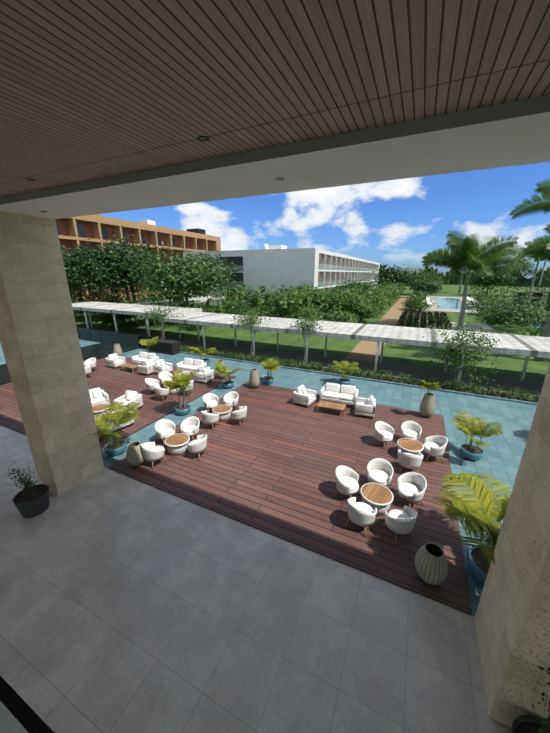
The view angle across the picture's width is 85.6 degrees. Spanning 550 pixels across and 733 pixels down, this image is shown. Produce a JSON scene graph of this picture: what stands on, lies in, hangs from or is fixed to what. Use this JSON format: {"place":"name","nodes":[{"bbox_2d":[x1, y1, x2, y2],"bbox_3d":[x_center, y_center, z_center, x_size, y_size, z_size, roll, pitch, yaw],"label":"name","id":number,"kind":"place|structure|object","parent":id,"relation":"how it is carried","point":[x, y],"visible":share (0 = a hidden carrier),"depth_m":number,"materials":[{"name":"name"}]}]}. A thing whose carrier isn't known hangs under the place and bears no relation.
{"place":"outdoors","nodes":[
{"label":"outdoors","id":0,"kind":"place"},
{"bbox_2d":[0,357,471,615],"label":"deck terrace","id":1,"kind":"structure","parent":0,"point":[274,461],"depth_m":9.79,"materials":[{"name":"brown wood"}]},
{"bbox_2d":[89,387,109,405],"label":"club chair","id":2,"kind":"object","parent":1,"relation":"on","point":[98,395],"visible":0.67,"depth_m":14.18,"materials":[{"name":"fabric"}]},
{"bbox_2d":[105,353,125,368],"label":"club chair","id":3,"kind":"object","parent":1,"relation":"on","point":[114,360],"visible":0.94,"depth_m":20.19,"materials":[{"name":"fabric"}]},
{"bbox_2d":[114,390,142,407],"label":"club chair","id":4,"kind":"object","parent":1,"relation":"on","point":[128,397],"visible":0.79,"depth_m":13.94,"materials":[{"name":"fabric"}]},
{"bbox_2d":[126,441,144,465],"bbox_3d":[-4.654,2.945,9.971,0.622,0.783,0.616,-1,18,-3],"label":"vase","id":5,"kind":"object","parent":1,"relation":"on","point":[134,455],"visible":0.96,"depth_m":9.75,"materials":[{"name":"beige ceramic"}]},
{"bbox_2d":[131,351,159,365],"bbox_3d":[-9.008,-0.490,20.665,1.780,0.871,0.860,8,19,24],"label":"sofa","id":6,"kind":"object","parent":1,"relation":"on","point":[141,358],"visible":0.75,"depth_m":20.57,"materials":[{"name":"fabric"}]},
{"bbox_2d":[137,360,153,375],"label":"club chair","id":7,"kind":"object","parent":1,"relation":"on","point":[147,368],"visible":0.85,"depth_m":18.67,"materials":[{"name":"fabric"}]},
{"bbox_2d":[145,378,159,393],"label":"chair","id":8,"kind":"object","parent":1,"relation":"on","point":[151,383],"visible":0.92,"depth_m":15.82,"materials":[{"name":"white fabric"}]},
{"bbox_2d":[141,442,166,469],"bbox_3d":[-4.095,2.913,10.048,0.752,0.809,0.719,14,22,37],"label":"chair","id":9,"kind":"object","parent":1,"relation":"on","point":[152,452],"visible":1,"depth_m":9.80,"materials":[{"name":"white fabric"}]},
{"bbox_2d":[153,359,172,373],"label":"club chair","id":10,"kind":"object","parent":1,"relation":"on","point":[160,365],"visible":0.85,"depth_m":18.93,"materials":[{"name":"fabric"}]},
{"bbox_2d":[155,419,174,446],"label":"chair","id":11,"kind":"object","parent":1,"relation":"on","point":[164,428],"visible":0.98,"depth_m":11.37,"materials":[{"name":"white fabric"}]},
{"bbox_2d":[165,433,189,454],"bbox_3d":[-3.526,2.853,10.796,0.870,0.468,0.870,8,19,24],"label":"table","id":12,"kind":"object","parent":1,"relation":"on","point":[176,444],"visible":1,"depth_m":10.59,"materials":[{"name":"white wicker"}]},
{"bbox_2d":[180,416,199,439],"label":"chair","id":13,"kind":"object","parent":1,"relation":"on","point":[189,426],"visible":0.96,"depth_m":11.56,"materials":[{"name":"white fabric"}]},
{"bbox_2d":[176,358,206,373],"bbox_3d":[-5.376,-0.007,19.183,1.780,0.871,0.860,7,19,21],"label":"sofa","id":14,"kind":"object","parent":1,"relation":"on","point":[190,365],"visible":0.92,"depth_m":19.07,"materials":[{"name":"fabric"}]},
{"bbox_2d":[187,434,208,459],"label":"chair","id":15,"kind":"object","parent":1,"relation":"on","point":[198,445],"visible":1,"depth_m":10.25,"materials":[{"name":"white fabric"}]},
{"bbox_2d":[193,367,213,383],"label":"club chair","id":16,"kind":"object","parent":1,"relation":"on","point":[205,375],"visible":0.98,"depth_m":17.34,"materials":[{"name":"fabric"}]},
{"bbox_2d":[200,410,219,428],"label":"chair","id":17,"kind":"object","parent":1,"relation":"on","point":[210,418],"visible":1,"depth_m":12.14,"materials":[{"name":"fabric"}]},
{"bbox_2d":[202,393,218,412],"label":"chair","id":18,"kind":"object","parent":1,"relation":"on","point":[210,400],"visible":0.92,"depth_m":13.87,"materials":[{"name":"fabric"}]},
{"bbox_2d":[212,405,231,420],"bbox_3d":[-2.349,2.090,13.231,0.870,0.468,0.870,-15,23,-41],"label":"table","id":19,"kind":"object","parent":1,"relation":"on","point":[224,411],"visible":0.85,"depth_m":13.00,"materials":[{"name":"white wood"}]},
{"bbox_2d":[223,391,238,410],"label":"chair","id":20,"kind":"object","parent":1,"relation":"on","point":[230,398],"visible":0.94,"depth_m":14.10,"materials":[{"name":"fabric"}]},
{"bbox_2d":[230,406,247,426],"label":"chair","id":21,"kind":"object","parent":1,"relation":"on","point":[240,414],"visible":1,"depth_m":12.54,"materials":[{"name":"fabric"}]},
{"bbox_2d":[249,368,259,387],"bbox_3d":[-1.163,0.679,16.723,0.610,1.073,0.603,-16,24,-42],"label":"vase","id":22,"kind":"object","parent":1,"relation":"on","point":[254,380],"visible":1,"depth_m":16.52,"materials":[{"name":"beige ceramic"}]},
{"bbox_2d":[293,385,315,407],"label":"club chair","id":23,"kind":"object","parent":1,"relation":"on","point":[302,395],"visible":1,"depth_m":14.52,"materials":[{"name":"fabric"}]},
{"bbox_2d":[317,400,345,416],"bbox_3d":[2.634,1.964,13.904,1.240,0.345,0.660,7,19,20],"label":"coffee table","id":24,"kind":"object","parent":1,"relation":"on","point":[332,405],"visible":1,"depth_m":13.81,"materials":[{"name":"brown wood"}]},
{"bbox_2d":[320,383,358,407],"bbox_3d":[3.216,1.386,14.883,1.780,0.871,0.860,7,19,20],"label":"sofa","id":25,"kind":"object","parent":1,"relation":"on","point":[337,393],"visible":0.9,"depth_m":14.77,"materials":[{"name":"fabric"}]},
{"bbox_2d":[334,465,358,497],"bbox_3d":[2.083,3.392,8.617,0.688,0.806,0.748,13,22,36],"label":"chair","id":26,"kind":"object","parent":1,"relation":"on","point":[347,478],"visible":0.96,"depth_m":8.57,"materials":[{"name":"white fabric"}]},
{"bbox_2d":[345,497,376,537],"bbox_3d":[2.192,3.733,7.563,0.734,0.790,0.702,15,23,39],"label":"chair","id":27,"kind":"object","parent":1,"relation":"on","point":[361,514],"visible":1,"depth_m":7.33,"materials":[{"name":"white fabric"}]},
{"bbox_2d":[355,395,375,418],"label":"club chair","id":28,"kind":"object","parent":1,"relation":"on","point":[365,406],"visible":1,"depth_m":13.28,"materials":[{"name":"fabric"}]},
{"bbox_2d":[360,483,393,514],"bbox_3d":[2.792,3.693,8.219,0.870,0.468,0.870,13,22,36],"label":"table","id":29,"kind":"object","parent":1,"relation":"on","point":[379,497],"visible":0.94,"depth_m":8.03,"materials":[{"name":"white wood"}]},
{"bbox_2d":[367,458,393,485],"bbox_3d":[3.135,3.296,8.937,0.749,0.807,0.692,8,19,24],"label":"chair","id":30,"kind":"object","parent":1,"relation":"on","point":[380,471],"visible":0.9,"depth_m":8.93,"materials":[{"name":"white fabric"}]},
{"bbox_2d":[372,421,394,447],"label":"chair","id":31,"kind":"object","parent":1,"relation":"on","point":[384,431],"visible":1,"depth_m":11.20,"materials":[{"name":"fabric"}]},
{"bbox_2d":[381,505,417,543],"bbox_3d":[3.085,3.812,7.327,0.734,0.790,0.675,-5,18,-16],"label":"chair","id":32,"kind":"object","parent":1,"relation":"on","point":[397,521],"visible":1,"depth_m":7.14,"materials":[{"name":"white fabric"}]},
{"bbox_2d":[394,472,426,506],"bbox_3d":[3.801,3.482,8.345,0.722,0.813,0.755,-7,19,-22],"label":"chair","id":33,"kind":"object","parent":1,"relation":"on","point":[411,486],"visible":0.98,"depth_m":8.33,"materials":[{"name":"white fabric"}]},
{"bbox_2d":[397,449,423,473],"bbox_3d":[4.383,3.053,9.688,0.769,0.828,0.707,5,18,16],"label":"chair","id":34,"kind":"object","parent":1,"relation":"on","point":[409,460],"visible":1,"depth_m":9.41,"materials":[{"name":"fabric"}]},
{"bbox_2d":[397,438,423,454],"bbox_3d":[4.768,2.967,10.547,0.870,0.468,0.870,-4,18,-14],"label":"table","id":35,"kind":"object","parent":1,"relation":"on","point":[411,446],"visible":0.83,"depth_m":10.41,"materials":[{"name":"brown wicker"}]},
{"bbox_2d":[401,421,421,439],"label":"chair","id":36,"kind":"object","parent":1,"relation":"on","point":[411,429],"visible":0.94,"depth_m":11.32,"materials":[{"name":"fabric"}]},
{"bbox_2d":[419,392,434,416],"bbox_3d":[6.889,1.749,13.402,0.623,1.097,0.617,0,18,-2],"label":"vase","id":37,"kind":"object","parent":1,"relation":"on","point":[427,406],"visible":0.98,"depth_m":13.20,"materials":[{"name":"beige ceramic"}]},
{"bbox_2d":[415,542,447,584],"bbox_3d":[3.281,4.153,6.240,0.620,0.788,0.626,-12,21,-34],"label":"vase","id":38,"kind":"object","parent":1,"relation":"on","point":[431,564],"visible":1,"depth_m":6.04,"materials":[{"name":"beige ceramic"}]},
{"bbox_2d":[421,435,447,463],"bbox_3d":[5.549,2.846,10.363,0.709,0.827,0.768,3,18,8],"label":"chair","id":39,"kind":"object","parent":1,"relation":"on","point":[435,445],"visible":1,"depth_m":10.29,"materials":[{"name":"white fabric"}]},
{"bbox_2d":[0,425,510,732],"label":"lobby floor","id":40,"kind":"structure","parent":0,"point":[129,604],"depth_m":5.44,"materials":[{"name":"grey tile"}]},
{"bbox_2d":[13,484,48,517],"bbox_3d":[-6.572,3.687,8.095,0.780,0.545,0.780,8,19,24],"label":"dark pot","id":41,"kind":"object","parent":40,"relation":"on","point":[37,503],"visible":0.94,"depth_m":7.92,"materials":[{"name":"ceramic"}]},
{"bbox_2d":[8,461,41,500],"bbox_3d":[-6.525,2.993,7.816,0.852,1.107,0.544,1,18,3],"label":"pot shrub","id":42,"kind":"object","parent":41,"relation":"on","point":[29,488],"visible":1,"depth_m":7.78,"materials":[{"name":"green plant"}]},
{"bbox_2d":[0,211,549,727],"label":"stone columns","id":43,"kind":"structure","parent":40,"relation":"on","point":[40,345],"depth_m":6.98,"materials":[{"name":"beige stone"}]},
{"bbox_2d":[511,715,548,732],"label":"dark pot","id":44,"kind":"object","parent":40,"relation":"on","point":[525,724],"visible":0.88,"depth_m":3.97,"materials":[{"name":"ceramic"}]},
{"bbox_2d":[531,653,549,732],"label":"pot shrub","id":45,"kind":"object","parent":44,"relation":"on","point":[542,729],"visible":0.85,"depth_m":3.69,"materials":[{"name":"green plant"}]},
{"bbox_2d":[0,340,537,616],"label":"teal paving terrace","id":46,"kind":"structure","parent":0,"point":[500,460],"depth_m":14.40,"materials":[{"name":"tile"}]},
{"bbox_2d":[0,327,180,384],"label":"wall","id":47,"kind":"structure","parent":46,"relation":"on","point":[107,341],"depth_m":24.03,"materials":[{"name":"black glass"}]},
{"bbox_2d":[104,439,126,455],"bbox_3d":[-5.776,2.975,10.805,0.730,0.320,0.730,8,19,24],"label":"blue pot","id":48,"kind":"object","parent":46,"relation":"on","point":[118,449],"visible":0.94,"depth_m":10.64,"materials":[{"name":"ceramic"}]},
{"bbox_2d":[94,401,139,447],"bbox_3d":[-5.827,2.149,10.557,1.940,1.493,2.224,8,19,24],"label":"areca palm","id":49,"kind":"object","parent":48,"relation":"on","point":[122,415],"visible":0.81,"depth_m":10.66,"materials":[{"name":"green plant"}]},
{"bbox_2d":[175,404,190,414],"bbox_3d":[-4.275,2.030,13.823,0.730,0.320,0.730,8,19,24],"label":"plant pot","id":50,"kind":"object","parent":46,"relation":"on","point":[183,410],"visible":0.96,"depth_m":13.62,"materials":[{"name":"ceramic"}]},
{"bbox_2d":[162,369,196,407],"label":"slender palm","id":51,"kind":"object","parent":50,"relation":"on","point":[182,379],"visible":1,"depth_m":13.35,"materials":[{"name":"green plant"}]},
{"bbox_2d":[221,380,233,388],"bbox_3d":[-2.710,1.045,16.970,0.730,0.320,0.730,8,19,24],"label":"blue pot","id":52,"kind":"object","parent":46,"relation":"on","point":[224,384],"visible":0.83,"depth_m":16.75,"materials":[{"name":"ceramic"}]},
{"bbox_2d":[214,362,243,383],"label":"areca palm","id":53,"kind":"object","parent":52,"relation":"on","point":[220,368],"visible":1,"depth_m":16.58,"materials":[{"name":"green"}]},
{"bbox_2d":[262,376,273,383],"bbox_3d":[-0.422,0.831,17.678,0.730,0.320,0.730,8,19,24],"label":"blue pot","id":54,"kind":"object","parent":46,"relation":"on","point":[265,380],"visible":0.81,"depth_m":17.46,"materials":[{"name":"ceramic"}]},
{"bbox_2d":[260,358,281,378],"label":"areca palm","id":55,"kind":"object","parent":54,"relation":"on","point":[271,364],"visible":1,"depth_m":17.40,"materials":[{"name":"green"}]},
{"bbox_2d":[338,378,349,384],"bbox_3d":[4.035,0.936,17.409,0.730,0.320,0.730,8,19,24],"label":"blue pot","id":56,"kind":"object","parent":46,"relation":"on","point":[344,382],"visible":0.9,"depth_m":17.20,"materials":[{"name":"ceramic"}]},
{"bbox_2d":[331,360,358,380],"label":"areca palm","id":57,"kind":"object","parent":56,"relation":"on","point":[347,366],"visible":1,"depth_m":17.31,"materials":[{"name":"green"}]},
{"bbox_2d":[460,444,483,460],"bbox_3d":[7.021,3.088,10.624,0.730,0.320,0.730,8,19,24],"label":"blue pot","id":58,"kind":"object","parent":46,"relation":"on","point":[467,453],"visible":0.96,"depth_m":10.48,"materials":[{"name":"ceramic"}]},
{"bbox_2d":[452,411,503,453],"bbox_3d":[6.998,2.431,10.422,1.553,1.143,1.683,8,19,24],"label":"areca palm","id":59,"kind":"object","parent":58,"relation":"on","point":[471,427],"visible":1,"depth_m":10.54,"materials":[{"name":"green plant"}]},
{"bbox_2d":[467,545,488,584],"bbox_3d":[4.652,4.367,6.403,0.912,0.400,0.912,8,19,24],"label":"blue pot","id":60,"kind":"object","parent":46,"relation":"on","point":[478,568],"visible":0.29,"depth_m":6.37,"materials":[{"name":"ceramic"}]},
{"bbox_2d":[429,473,511,568],"bbox_3d":[4.549,3.329,6.005,2.720,1.924,2.613,-7,19,-23],"label":"areca palm","id":61,"kind":"object","parent":60,"relation":"on","point":[478,504],"visible":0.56,"depth_m":6.26,"materials":[{"name":"green plant"}]},
{"bbox_2d":[74,285,549,396],"bbox_3d":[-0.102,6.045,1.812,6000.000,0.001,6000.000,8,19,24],"label":"ground","id":62,"kind":"structure","parent":0,"point":[508,366],"depth_m":29.38,"materials":[{"name":"green plant"}]},
{"bbox_2d":[61,239,140,321],"bbox_3d":[-24.013,-10.902,38.288,12.745,10.415,9.822,-6,19,-19],"label":"tree","id":63,"kind":"object","parent":62,"relation":"on","point":[86,269],"visible":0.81,"depth_m":36.85,"materials":[{"name":"green plant"}]},
{"bbox_2d":[87,288,123,302],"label":"shrub","id":64,"kind":"object","parent":62,"relation":"on","point":[113,297],"visible":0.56,"depth_m":47.68,"materials":[{"name":"green plant"}]},
{"bbox_2d":[92,312,130,329],"bbox_3d":[-18.180,-5.210,33.448,4.276,2.502,3.510,4,18,13],"label":"shrub","id":65,"kind":"object","parent":62,"relation":"on","point":[120,319],"visible":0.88,"depth_m":32.90,"materials":[{"name":"green plant"}]},
{"bbox_2d":[71,229,157,317],"bbox_3d":[-21.252,-12.632,41.365,10.507,11.891,11.903,0,18,-1],"label":"tree","id":66,"kind":"object","parent":62,"relation":"on","point":[121,248],"visible":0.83,"depth_m":39.04,"materials":[{"name":"green plant"}]},
{"bbox_2d":[55,215,220,302],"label":"building","id":67,"kind":"structure","parent":62,"relation":"on","point":[76,230],"depth_m":62.23,"materials":[{"name":"paint"}]},
{"bbox_2d":[139,299,190,338],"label":"tree","id":68,"kind":"object","parent":62,"relation":"on","point":[156,312],"visible":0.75,"depth_m":26.16,"materials":[{"name":"green plant"}]},
{"bbox_2d":[115,234,235,317],"bbox_3d":[-11.114,-10.251,36.376,13.810,10.431,16.009,-13,22,-37],"label":"tree","id":69,"kind":"object","parent":62,"relation":"on","point":[176,278],"visible":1,"depth_m":34.61,"materials":[{"name":"green plant"}]},
{"bbox_2d":[179,244,242,308],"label":"tree","id":70,"kind":"object","parent":62,"relation":"on","point":[216,262],"visible":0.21,"depth_m":51.25,"materials":[{"name":"green plant"}]},
{"bbox_2d":[216,296,258,314],"bbox_3d":[-4.789,-7.414,39.656,6.415,3.902,4.784,13,22,36],"label":"shrub","id":71,"kind":"object","parent":62,"relation":"on","point":[241,307],"visible":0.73,"depth_m":39.11,"materials":[{"name":"green plant"}]},
{"bbox_2d":[229,305,271,354],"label":"small tree","id":72,"kind":"object","parent":62,"relation":"on","point":[253,321],"visible":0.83,"depth_m":22.38,"materials":[{"name":"green plant"}]},
{"bbox_2d":[215,285,320,318],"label":"shrubs","id":73,"kind":"object","parent":62,"relation":"on","point":[285,301],"visible":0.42,"depth_m":42.45,"materials":[{"name":"green plant"}]},
{"bbox_2d":[254,297,294,317],"bbox_3d":[-0.338,-7.592,40.398,5.571,3.469,6.433,8,19,24],"label":"bush","id":74,"kind":"object","parent":62,"relation":"on","point":[273,309],"visible":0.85,"depth_m":39.03,"materials":[{"name":"green plant"}]},
{"bbox_2d":[183,248,379,308],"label":"white hotel block","id":75,"kind":"structure","parent":62,"relation":"on","point":[288,268],"depth_m":56.04,"materials":[{"name":"grey paint"}]},
{"bbox_2d":[95,214,286,248],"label":"roof plant boxes","id":76,"kind":"object","parent":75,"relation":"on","point":[202,231],"visible":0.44,"depth_m":71.84,"materials":[{"name":"grey metal"}]},
{"bbox_2d":[220,254,243,303],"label":"white block stairwell","id":77,"kind":"object","parent":75,"relation":"attached to","point":[238,259],"visible":0.33,"depth_m":58.30,"materials":[{"name":"grey"}]},
{"bbox_2d":[289,302,322,320],"bbox_3d":[3.828,-6.432,38.060,4.612,3.494,6.416,4,18,13],"label":"bush","id":78,"kind":"object","parent":62,"relation":"on","point":[301,312],"visible":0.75,"depth_m":36.72,"materials":[{"name":"green plant"}]},
{"bbox_2d":[283,283,334,312],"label":"tree","id":79,"kind":"object","parent":62,"relation":"on","point":[320,295],"visible":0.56,"depth_m":44.81,"materials":[{"name":"green plant"}]},
{"bbox_2d":[290,311,329,363],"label":"small tree","id":80,"kind":"object","parent":62,"relation":"on","point":[304,324],"visible":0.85,"depth_m":20.66,"materials":[{"name":"green plant"}]},
{"bbox_2d":[76,296,544,402],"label":"garden paths","id":81,"kind":"structure","parent":62,"relation":"on","point":[362,354],"depth_m":22.99,"materials":[{"name":"stone"}]},
{"bbox_2d":[180,344,539,402],"bbox_3d":[1.553,-0.207,20.836,46.835,0.470,2.011,8,19,24],"label":"hedge","id":82,"kind":"object","parent":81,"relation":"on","point":[519,394],"visible":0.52,"depth_m":18.31,"materials":[{"name":"green plant"}]},
{"bbox_2d":[71,285,549,325],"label":"hedge","id":83,"kind":"object","parent":62,"relation":"on","point":[537,293],"visible":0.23,"depth_m":53.54,"materials":[{"name":"green plant"}]},
{"bbox_2d":[72,296,549,381],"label":"pergola canopy","id":84,"kind":"object","parent":62,"relation":"on","point":[529,346],"visible":0.69,"depth_m":21.49,"materials":[{"name":"concrete"}]},
{"bbox_2d":[315,287,368,314],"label":"tree","id":85,"kind":"object","parent":62,"relation":"on","point":[333,303],"visible":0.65,"depth_m":42.12,"materials":[{"name":"green plant"}]},
{"bbox_2d":[324,308,360,322],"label":"bush","id":86,"kind":"object","parent":62,"relation":"on","point":[341,316],"visible":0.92,"depth_m":34.26,"materials":[{"name":"green plant"}]},
{"bbox_2d":[342,294,381,322],"bbox_3d":[11.517,-7.764,39.537,5.950,4.002,5.451,3,18,9],"label":"bush","id":87,"kind":"object","parent":62,"relation":"on","point":[362,308],"visible":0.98,"depth_m":38.62,"materials":[{"name":"green plant"}]},
{"bbox_2d":[342,277,383,292],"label":"tree","id":88,"kind":"object","parent":62,"relation":"on","point":[364,285],"visible":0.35,"depth_m":69.37,"materials":[{"name":"green plant"}]},
{"bbox_2d":[361,288,393,312],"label":"tree","id":89,"kind":"object","parent":62,"relation":"on","point":[377,297],"visible":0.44,"depth_m":47.15,"materials":[{"name":"green plant"}]},
{"bbox_2d":[368,263,409,285],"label":"tree","id":90,"kind":"object","parent":62,"relation":"on","point":[387,274],"visible":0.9,"depth_m":95.12,"materials":[{"name":"green plant"}]},
{"bbox_2d":[398,268,442,289],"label":"tree","id":91,"kind":"object","parent":62,"relation":"on","point":[410,276],"visible":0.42,"depth_m":89.33,"materials":[{"name":"green plant"}]},
{"bbox_2d":[408,297,435,311],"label":"shrub","id":92,"kind":"object","parent":62,"relation":"on","point":[421,305],"visible":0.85,"depth_m":49.96,"materials":[{"name":"green plant"}]},
{"bbox_2d":[408,276,446,297],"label":"tree","id":93,"kind":"object","parent":62,"relation":"on","point":[430,285],"visible":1,"depth_m":76.77,"materials":[{"name":"green plant"}]},
{"bbox_2d":[378,264,549,286],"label":"treeline","id":94,"kind":"object","parent":62,"relation":"on","point":[451,278],"visible":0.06,"depth_m":160.03,"materials":[{"name":"green plant"}]},
{"bbox_2d":[423,317,511,389],"bbox_3d":[10.648,-0.857,16.790,3.960,4.228,3.868,4,18,11],"label":"small tree","id":95,"kind":"object","parent":62,"relation":"on","point":[453,350],"visible":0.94,"depth_m":16.64,"materials":[{"name":"green plant"}]},
{"bbox_2d":[397,310,542,336],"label":"plant beds","id":96,"kind":"object","parent":62,"relation":"on","point":[440,321],"visible":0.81,"depth_m":36.72,"materials":[{"name":"green plant"}]},
{"bbox_2d":[421,229,535,328],"bbox_3d":[22.150,-9.719,33.417,11.184,11.453,10.481,8,19,24],"label":"royal palm","id":97,"kind":"object","parent":62,"relation":"on","point":[470,256],"visible":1,"depth_m":31.93,"materials":[{"name":"green plant"}]},
{"bbox_2d":[466,294,499,312],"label":"shrub","id":98,"kind":"object","parent":62,"relation":"on","point":[477,304],"visible":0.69,"depth_m":47.39,"materials":[{"name":"green plant"}]},
{"bbox_2d":[464,265,520,293],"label":"tree","id":99,"kind":"object","parent":62,"relation":"on","point":[499,278],"visible":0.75,"depth_m":85.86,"materials":[{"name":"green plant"}]},
{"bbox_2d":[476,299,528,324],"bbox_3d":[30.372,-7.390,39.590,5.834,3.746,6.337,10,20,29],"label":"shrub","id":100,"kind":"object","parent":62,"relation":"on","point":[507,310],"visible":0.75,"depth_m":39.16,"materials":[{"name":"green plant"}]},
{"bbox_2d":[498,292,549,311],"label":"shrub","id":101,"kind":"object","parent":62,"relation":"on","point":[524,299],"visible":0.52,"depth_m":46.38,"materials":[{"name":"green plant"}]},
{"bbox_2d":[509,178,549,361],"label":"royal palm","id":102,"kind":"object","parent":62,"relation":"on","point":[543,206],"visible":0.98,"depth_m":21.03,"materials":[{"name":"green plant"}]},
{"bbox_2d":[512,305,549,330],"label":"shrub","id":103,"kind":"object","parent":62,"relation":"on","point":[537,320],"visible":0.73,"depth_m":34.49,"materials":[{"name":"green plant"}]},
{"bbox_2d":[514,301,548,321],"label":"shrub","id":104,"kind":"object","parent":62,"relation":"on","point":[530,309],"visible":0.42,"depth_m":40.04,"materials":[{"name":"green plant"}]},
{"bbox_2d":[516,223,549,315],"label":"royal palm","id":105,"kind":"object","parent":62,"relation":"on","point":[541,245],"visible":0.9,"depth_m":32.05,"materials":[{"name":"green plant"}]},
{"bbox_2d":[521,241,549,302],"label":"royal palm","id":106,"kind":"object","parent":62,"relation":"on","point":[538,256],"visible":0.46,"depth_m":63.51,"materials":[{"name":"green plant"}]},
{"bbox_2d":[100,162,549,274],"label":"sky","id":107,"kind":"structure","parent":0,"point":[398,221],"materials":[{"name":"blue"}]},
{"bbox_3d":[-10.235,1.712,2.478,72.000,7.660,12.800,8,19,24],"label":"upper floor slab","id":108,"kind":"object","parent":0,"visible":0},
{"bbox_2d":[0,676,53,732],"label":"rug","id":109,"kind":"object","parent":108,"relation":"on","point":[24,714],"depth_m":0.34,"materials":[{"name":"black fabric"}]},
{"bbox_2d":[0,95,549,218],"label":"roof beam","id":110,"kind":"structure","parent":108,"relation":"on","point":[514,133],"depth_m":3.71,"materials":[{"name":"white paint"}]},
{"bbox_2d":[0,0,549,197],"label":"ceiling","id":111,"kind":"structure","parent":110,"relation":"attached to","point":[91,90],"depth_m":2.20,"materials":[{"name":"brown wood"}]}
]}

